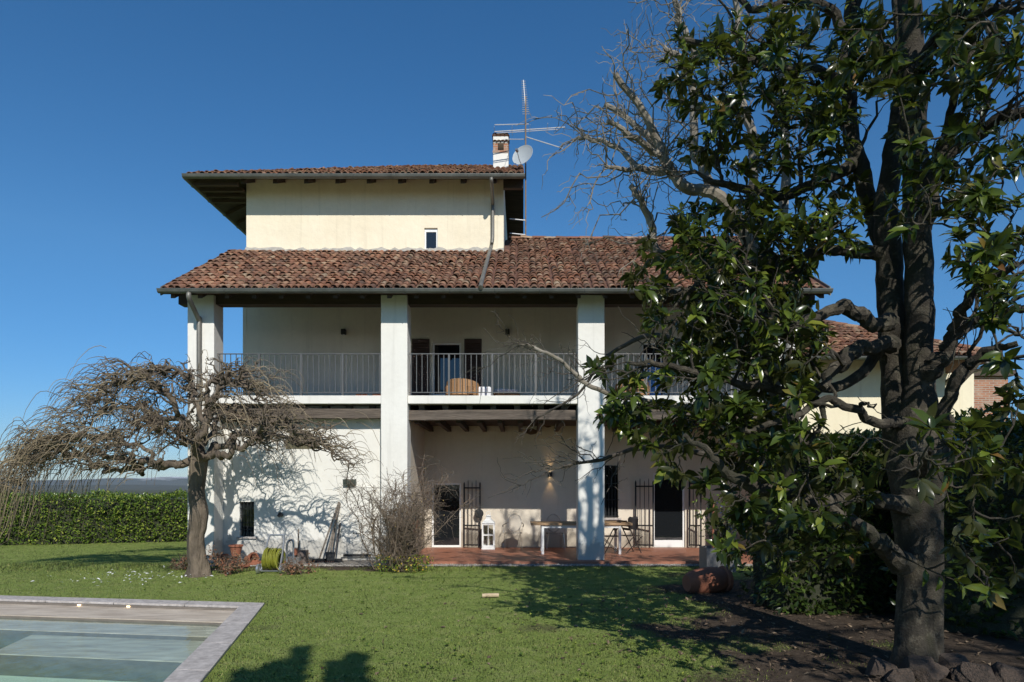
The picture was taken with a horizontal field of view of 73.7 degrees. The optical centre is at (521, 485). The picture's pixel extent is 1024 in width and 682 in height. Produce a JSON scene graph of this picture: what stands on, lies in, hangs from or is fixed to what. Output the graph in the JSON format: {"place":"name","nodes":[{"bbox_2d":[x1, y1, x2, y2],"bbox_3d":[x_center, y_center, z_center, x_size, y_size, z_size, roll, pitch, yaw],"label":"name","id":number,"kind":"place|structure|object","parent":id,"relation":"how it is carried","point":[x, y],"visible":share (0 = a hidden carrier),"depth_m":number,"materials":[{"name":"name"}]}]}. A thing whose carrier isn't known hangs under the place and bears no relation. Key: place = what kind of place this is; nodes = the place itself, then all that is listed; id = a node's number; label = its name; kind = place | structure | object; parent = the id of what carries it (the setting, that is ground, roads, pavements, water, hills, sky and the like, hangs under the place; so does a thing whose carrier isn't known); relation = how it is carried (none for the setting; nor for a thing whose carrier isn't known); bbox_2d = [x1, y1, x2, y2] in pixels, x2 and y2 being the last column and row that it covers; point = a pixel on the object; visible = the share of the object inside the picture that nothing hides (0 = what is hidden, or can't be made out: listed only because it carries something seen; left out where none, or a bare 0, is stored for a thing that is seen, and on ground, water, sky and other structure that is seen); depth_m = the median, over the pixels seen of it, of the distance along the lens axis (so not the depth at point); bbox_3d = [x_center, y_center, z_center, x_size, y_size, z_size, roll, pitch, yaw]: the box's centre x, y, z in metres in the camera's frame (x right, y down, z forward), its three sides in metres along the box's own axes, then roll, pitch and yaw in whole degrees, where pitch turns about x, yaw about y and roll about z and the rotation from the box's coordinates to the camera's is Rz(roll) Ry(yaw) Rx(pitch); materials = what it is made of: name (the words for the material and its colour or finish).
{"place":"outdoors","nodes":[
{"label":"outdoors","id":0,"kind":"place"},
{"bbox_2d":[3,485,187,489],"bbox_3d":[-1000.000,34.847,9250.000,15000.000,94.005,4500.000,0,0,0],"label":"hills","id":1,"kind":"structure","parent":0,"point":[146,487],"depth_m":7742.84,"materials":[{"name":"blue"}]},
{"bbox_2d":[4,477,187,484],"bbox_3d":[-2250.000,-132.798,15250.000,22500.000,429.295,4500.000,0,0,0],"label":"mountains","id":2,"kind":"structure","parent":0,"point":[163,481],"depth_m":13781.56,"materials":[{"name":"blue"}]},
{"bbox_2d":[0,490,1023,681],"bbox_3d":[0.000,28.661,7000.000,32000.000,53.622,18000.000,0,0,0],"label":"ground","id":3,"kind":"structure","parent":0,"point":[805,663],"depth_m":9.13,"materials":[{"name":"green plant"}]},
{"bbox_2d":[0,488,187,545],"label":"hedge","id":4,"kind":"object","parent":3,"relation":"on","point":[144,517],"visible":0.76,"depth_m":21.73,"materials":[{"name":"green plant"}]},
{"bbox_2d":[30,565,215,585],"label":"daisy petals","id":5,"kind":"object","parent":3,"relation":"on","point":[134,574],"visible":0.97,"depth_m":13.42,"materials":[{"name":"white plant"}]},
{"bbox_2d":[0,595,263,681],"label":"swimming pool","id":6,"kind":"structure","parent":3,"relation":"in","point":[56,639],"depth_m":8.88,"materials":[{"name":"stone"}]},
{"bbox_2d":[168,553,208,570],"bbox_3d":[-7.385,1.636,14.955,0.810,0.506,0.745,0,0,27],"label":"dry plant","id":7,"kind":"object","parent":3,"relation":"on","point":[181,561],"visible":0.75,"depth_m":14.87,"materials":[{"name":"brown plant"}]},
{"bbox_2d":[0,345,382,577],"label":"weeping tree","id":8,"kind":"object","parent":3,"relation":"on","point":[39,450],"visible":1,"depth_m":13.30,"materials":[{"name":"brown plant"}]},
{"bbox_2d":[205,543,260,575],"bbox_3d":[-6.111,1.528,14.150,1.204,0.716,1.026,0,0,0],"label":"dry plant","id":9,"kind":"object","parent":3,"relation":"on","point":[228,569],"visible":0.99,"depth_m":14.19,"materials":[{"name":"brown plant"}]},
{"bbox_2d":[255,534,293,573],"bbox_3d":[-5.105,1.449,14.403,0.830,0.798,0.555,0,0,0],"label":"hose cart","id":10,"kind":"object","parent":3,"relation":"on","point":[271,557],"visible":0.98,"depth_m":14.28,"materials":[{"name":"grey metal"}]},
{"bbox_2d":[276,553,319,574],"bbox_3d":[-4.662,1.652,14.214,0.763,0.508,0.966,0,0,0],"label":"dry plant","id":11,"kind":"object","parent":3,"relation":"on","point":[291,569],"visible":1,"depth_m":14.07,"materials":[{"name":"brown plant"}]},
{"bbox_2d":[17,568,740,681],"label":"weeds","id":12,"kind":"object","parent":3,"relation":"on","point":[422,665],"visible":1,"depth_m":7.74,"materials":[{"name":"green plant"}]},
{"bbox_2d":[326,450,481,571],"bbox_3d":[-2.735,0.537,14.832,2.961,2.654,2.968,0,0,40],"label":"shrub","id":13,"kind":"object","parent":3,"relation":"on","point":[400,537],"visible":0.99,"depth_m":14.57,"materials":[{"name":"brown plant"}]},
{"bbox_2d":[374,554,433,572],"bbox_3d":[-2.518,1.673,14.630,1.294,0.465,0.789,0,0,0],"label":"plant","id":14,"kind":"object","parent":3,"relation":"on","point":[406,567],"visible":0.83,"depth_m":14.52,"materials":[{"name":"green plant"}]},
{"bbox_2d":[0,541,891,681],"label":"grass","id":15,"kind":"structure","parent":3,"relation":"on","point":[389,622],"depth_m":9.19,"materials":[{"name":"green plant"}]},
{"bbox_2d":[210,560,752,566],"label":"gravel","id":16,"kind":"structure","parent":3,"relation":"on","point":[356,562],"depth_m":15.99,"materials":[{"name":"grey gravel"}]},
{"bbox_2d":[216,554,228,562],"bbox_3d":[-7.095,1.736,16.165,0.280,0.200,0.277,0,0,0],"label":"flower pot","id":17,"kind":"object","parent":16,"relation":"on","point":[220,556],"visible":0.46,"depth_m":16.06,"materials":[{"name":"ceramic"}]},
{"bbox_2d":[224,555,236,565],"bbox_3d":[-6.622,1.724,15.561,0.320,0.225,0.317,0,0,0],"label":"flower pot","id":18,"kind":"object","parent":16,"relation":"on","point":[227,556],"visible":0.36,"depth_m":15.44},
{"bbox_2d":[228,544,242,555],"bbox_3d":[-6.518,1.485,15.561,0.320,0.250,0.317,0,0,0],"label":"flower pot","id":19,"kind":"object","parent":18,"relation":"on","point":[237,547],"visible":0.81,"depth_m":15.47,"materials":[{"name":"ceramic"}]},
{"bbox_2d":[244,552,258,561],"bbox_3d":[-6.281,1.712,15.809,0.220,0.297,0.300,-10,-25,26],"label":"flower pot","id":20,"kind":"object","parent":16,"relation":"on","point":[251,555],"visible":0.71,"depth_m":15.85,"materials":[{"name":"ceramic"}]},
{"bbox_2d":[245,562,259,564],"bbox_3d":[-6.196,1.800,15.707,0.300,0.060,0.120,0,0,-17],"label":"brick","id":21,"kind":"object","parent":16,"relation":"on","point":[253,563],"visible":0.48,"depth_m":15.66,"materials":[{"name":"brick"}]},
{"bbox_2d":[286,539,301,563],"bbox_3d":[-5.355,1.559,16.051,0.347,0.583,0.319,0,0,-26],"label":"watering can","id":22,"kind":"object","parent":16,"relation":"on","point":[295,552],"visible":0.81,"depth_m":16.08,"materials":[{"name":"grey metal"}]},
{"bbox_2d":[295,550,308,562],"bbox_3d":[-5.241,1.691,16.275,0.240,0.282,0.250,0,0,0],"label":"crate","id":23,"kind":"object","parent":16,"relation":"on","point":[303,553],"visible":0.68,"depth_m":16.15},
{"bbox_2d":[310,502,339,562],"bbox_3d":[-4.700,1.119,16.340,0.809,1.438,0.379,0,0,-33],"label":"garden tool","id":24,"kind":"object","parent":16,"relation":"on","point":[320,559],"visible":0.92,"depth_m":16.33,"materials":[{"name":"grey wood"}]},
{"bbox_2d":[317,503,340,561],"bbox_3d":[-4.643,1.138,16.449,0.431,1.402,0.527,0,0,0],"label":"garden tool","id":25,"kind":"object","parent":16,"relation":"on","point":[330,542],"visible":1,"depth_m":16.46,"materials":[{"name":"grey wood"}]},
{"bbox_2d":[325,517,337,558],"bbox_3d":[-4.568,1.171,16.470,0.220,1.317,0.479,0,0,0],"label":"garden tool","id":26,"kind":"object","parent":16,"relation":"on","point":[330,555],"visible":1,"depth_m":16.25,"materials":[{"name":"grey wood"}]},
{"bbox_2d":[324,523,343,562],"bbox_3d":[-4.478,1.379,16.443,0.480,0.919,0.526,0,0,0],"label":"garden tool","id":27,"kind":"object","parent":16,"relation":"on","point":[337,560],"visible":1,"depth_m":16.23,"materials":[{"name":"black plastic"}]},
{"bbox_2d":[482,593,498,597],"bbox_3d":[-0.516,1.808,11.198,0.278,0.071,0.070,0,0,-10],"label":"log","id":28,"kind":"object","parent":3,"relation":"on","point":[490,595],"visible":1,"depth_m":11.17,"materials":[{"name":"brown wood"}]},
{"bbox_2d":[156,80,833,562],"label":"house","id":29,"kind":"structure","parent":3,"relation":"on","point":[396,286],"depth_m":19.23,"materials":[{"name":"white paint"}]},
{"bbox_2d":[236,502,256,538],"bbox_3d":[-6.734,0.861,16.765,0.473,0.905,0.190,0,0,0],"label":"window","id":30,"kind":"structure","parent":29,"relation":"in","point":[247,508],"depth_m":16.82,"materials":[{"name":"black glass"}]},
{"bbox_2d":[341,487,372,556],"bbox_3d":[-4.031,0.900,16.688,0.780,1.725,0.060,0,0,0],"label":"cupboard door","id":31,"kind":"structure","parent":29,"relation":"in","point":[350,546],"depth_m":16.67,"materials":[{"name":"white paint"}]},
{"bbox_2d":[425,229,437,248],"bbox_3d":[-2.584,-7.007,19.485,0.378,0.615,0.050,0,0,0],"label":"window","id":32,"kind":"structure","parent":29,"relation":"in","point":[431,235],"depth_m":19.48,"materials":[{"name":"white glass"}]},
{"bbox_2d":[432,483,460,546],"bbox_3d":[-2.147,0.852,19.505,0.842,1.834,0.070,0,0,0],"label":"door","id":33,"kind":"structure","parent":29,"relation":"in","point":[448,541],"depth_m":19.50,"materials":[{"name":"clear glass"}]},
{"bbox_2d":[433,343,460,395],"bbox_3d":[-2.136,-3.301,19.505,0.820,1.510,0.070,0,0,0],"label":"door","id":34,"kind":"structure","parent":29,"relation":"in","point":[437,347],"depth_m":19.50,"materials":[{"name":"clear glass"}]},
{"bbox_2d":[445,378,478,395],"bbox_3d":[-1.496,-2.392,17.231,0.837,0.500,0.759,0,0,15],"label":"lounge chair","id":35,"kind":"object","parent":29,"relation":"on","point":[470,385],"visible":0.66,"depth_m":16.89,"materials":[{"name":"beige wicker"}]},
{"bbox_2d":[479,387,490,395],"bbox_3d":[-0.942,-2.312,17.375,0.360,0.341,0.450,0,0,0],"label":"pouf","id":36,"kind":"object","parent":29,"relation":"on","point":[483,389],"visible":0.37,"depth_m":17.15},
{"bbox_2d":[493,388,519,395],"bbox_3d":[-0.503,-2.392,18.718,0.837,0.500,0.759,0,0,-20],"label":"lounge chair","id":37,"kind":"object","parent":29,"relation":"on","point":[505,394],"visible":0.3,"depth_m":18.37,"materials":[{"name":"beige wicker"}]},
{"bbox_2d":[604,465,620,519],"bbox_3d":[2.471,0.213,19.450,0.699,1.549,0.200,0,0,0],"label":"window","id":38,"kind":"structure","parent":29,"relation":"in","point":[611,499],"depth_m":19.52,"materials":[{"name":"black glass"}]},
{"bbox_2d":[615,379,649,395],"bbox_3d":[2.791,-2.392,17.281,0.837,0.500,0.759,0,0,-10],"label":"lounge chair","id":39,"kind":"object","parent":29,"relation":"on","point":[648,388],"visible":0.12,"depth_m":17.02,"materials":[{"name":"beige wicker"}]},
{"bbox_2d":[642,361,661,395],"bbox_3d":[3.534,-2.762,18.520,0.520,1.240,0.310,0,0,0],"label":"sun bed","id":40,"kind":"object","parent":29,"relation":"on","point":[651,383],"visible":0.17,"depth_m":18.48,"materials":[{"name":"blue fabric"}]},
{"bbox_2d":[642,343,666,395],"bbox_3d":[3.776,-3.301,19.505,0.734,1.510,0.070,0,0,0],"label":"door","id":41,"kind":"structure","parent":29,"relation":"in","point":[649,350],"depth_m":19.50,"materials":[{"name":"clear glass"}]},
{"bbox_2d":[653,473,683,546],"bbox_3d":[4.186,0.712,19.505,0.906,2.115,0.070,0,0,0],"label":"door","id":42,"kind":"structure","parent":29,"relation":"in","point":[668,500],"depth_m":19.50,"materials":[{"name":"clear glass"}]},
{"bbox_2d":[461,0,840,530],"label":"bare tree","id":43,"kind":"object","parent":3,"relation":"on","point":[660,149],"visible":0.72,"depth_m":8.54,"materials":[{"name":"brown plant"}]},
{"bbox_2d":[301,585,1023,681],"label":"fallen leaves","id":44,"kind":"object","parent":3,"relation":"on","point":[811,636],"visible":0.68,"depth_m":8.50,"materials":[{"name":"brown plant"}]},
{"bbox_2d":[682,566,733,592],"bbox_3d":[3.206,1.656,11.843,0.814,0.486,0.470,0,0,-18],"label":"terracotta jar","id":45,"kind":"object","parent":3,"relation":"on","point":[710,579],"visible":0.98,"depth_m":11.67,"materials":[{"name":"orange ceramic"}]},
{"bbox_2d":[699,546,735,571],"bbox_3d":[4.231,1.594,14.788,0.620,0.512,0.620,0,0,0],"label":"planter","id":46,"kind":"object","parent":3,"relation":"on","point":[707,558],"visible":0.39,"depth_m":14.48,"materials":[{"name":"metal"}]},
{"bbox_2d":[692,491,738,547],"bbox_3d":[4.373,0.775,14.794,0.841,1.393,1.808,0,0,-21],"label":"climbing plant","id":47,"kind":"object","parent":46,"relation":"in","point":[716,528],"visible":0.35,"depth_m":14.96,"materials":[{"name":"green plant"}]},
{"bbox_2d":[544,0,1023,667],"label":"magnolia tree","id":48,"kind":"object","parent":3,"relation":"on","point":[916,424],"visible":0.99,"depth_m":6.47,"materials":[{"name":"green plant"}]},
{"bbox_2d":[729,425,1023,615],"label":"hedge","id":49,"kind":"object","parent":3,"relation":"on","point":[840,587],"visible":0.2,"depth_m":9.89,"materials":[{"name":"green plant"}]},
{"bbox_2d":[760,320,1002,455],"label":"farm wing","id":50,"kind":"structure","parent":3,"relation":"on","point":[866,389],"depth_m":18.20,"materials":[{"name":"beige paint"}]},
{"bbox_2d":[865,655,897,678],"bbox_3d":[3.510,1.828,6.649,0.295,0.291,0.367,0,0,24],"label":"rock","id":51,"kind":"object","parent":3,"relation":"on","point":[876,665],"visible":0.73,"depth_m":6.55,"materials":[{"name":"grey stone"}]},
{"bbox_2d":[883,668,915,681],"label":"rock","id":52,"kind":"object","parent":3,"relation":"on","point":[901,675],"visible":1,"depth_m":6.34,"materials":[{"name":"grey stone"}]},
{"bbox_2d":[899,655,949,681],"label":"rock","id":53,"kind":"object","parent":3,"relation":"on","point":[925,668],"visible":0.86,"depth_m":6.46,"materials":[{"name":"grey stone"}]},
{"bbox_2d":[878,400,1023,640],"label":"hedge","id":54,"kind":"object","parent":3,"relation":"on","point":[968,613],"visible":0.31,"depth_m":8.45,"materials":[{"name":"green plant"}]},
{"bbox_2d":[938,653,970,675],"bbox_3d":[4.265,1.811,6.725,0.383,0.281,0.387,0,0,-24],"label":"rock","id":55,"kind":"object","parent":3,"relation":"on","point":[949,661],"visible":0.41,"depth_m":6.69,"materials":[{"name":"grey stone"}]},
{"bbox_2d":[950,661,997,681],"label":"rock","id":56,"kind":"object","parent":3,"relation":"on","point":[967,672],"visible":0.93,"depth_m":6.36,"materials":[{"name":"grey stone"}]},
{"bbox_2d":[974,370,1015,420],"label":"brick barn","id":57,"kind":"structure","parent":3,"relation":"on","point":[984,389],"depth_m":23.50,"materials":[{"name":"brick"}]},
{"bbox_2d":[991,662,1023,681],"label":"rock","id":58,"kind":"object","parent":3,"relation":"on","point":[1004,672],"visible":0.76,"depth_m":6.27,"materials":[{"name":"grey stone"}]},
{"bbox_2d":[0,0,1023,479],"label":"sky","id":59,"kind":"structure","parent":0,"point":[105,105],"materials":[{"name":"blue"}]},
{"bbox_2d":[410,548,752,563],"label":"patio","id":60,"kind":"structure","parent":0,"point":[555,556],"depth_m":16.98,"materials":[{"name":"tile"}]},
{"bbox_2d":[481,511,495,549],"bbox_3d":[-0.926,1.250,18.950,0.390,1.047,0.390,0,0,0],"label":"floor lantern","id":61,"kind":"object","parent":60,"relation":"on","point":[488,520],"visible":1,"depth_m":18.78,"materials":[{"name":"white metal"}]},
{"bbox_2d":[502,514,523,549],"bbox_3d":[-0.230,1.292,18.972,0.600,0.973,0.604,0,0,6],"label":"clear armchair","id":62,"kind":"object","parent":60,"relation":"on","point":[516,532],"visible":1,"depth_m":18.95,"materials":[{"name":"plastic"}]},
{"bbox_2d":[545,514,565,549],"bbox_3d":[0.901,1.292,18.822,0.600,0.973,0.604,0,0,-4],"label":"clear armchair","id":63,"kind":"object","parent":60,"relation":"on","point":[552,532],"visible":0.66,"depth_m":18.95,"materials":[{"name":"plastic"}]},
{"bbox_2d":[531,521,632,553],"bbox_3d":[1.532,1.371,17.920,2.598,0.807,0.936,0,0,0],"label":"garden table","id":64,"kind":"object","parent":60,"relation":"on","point":[572,524],"visible":0.84,"depth_m":17.50,"materials":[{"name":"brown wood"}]},
{"bbox_2d":[604,520,621,553],"bbox_3d":[2.306,1.353,17.749,0.516,0.880,0.432,0,0,-5],"label":"folding chair","id":65,"kind":"object","parent":60,"relation":"on","point":[610,535],"visible":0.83,"depth_m":17.59,"materials":[{"name":"brown wood"}]},
{"bbox_2d":[619,520,642,553],"bbox_3d":[2.858,1.353,17.955,0.516,0.880,0.432,0,0,-20],"label":"folding chair","id":66,"kind":"object","parent":60,"relation":"on","point":[629,529],"visible":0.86,"depth_m":17.84,"materials":[{"name":"brown wood"}]},
{"bbox_2d":[628,516,637,529],"bbox_3d":[2.924,0.993,17.950,0.280,0.355,0.240,0,0,0],"label":"jacket","id":67,"kind":"object","parent":66,"relation":"hanging from","point":[634,521],"visible":0.89,"depth_m":17.85,"materials":[{"name":"fabric"}]}
]}

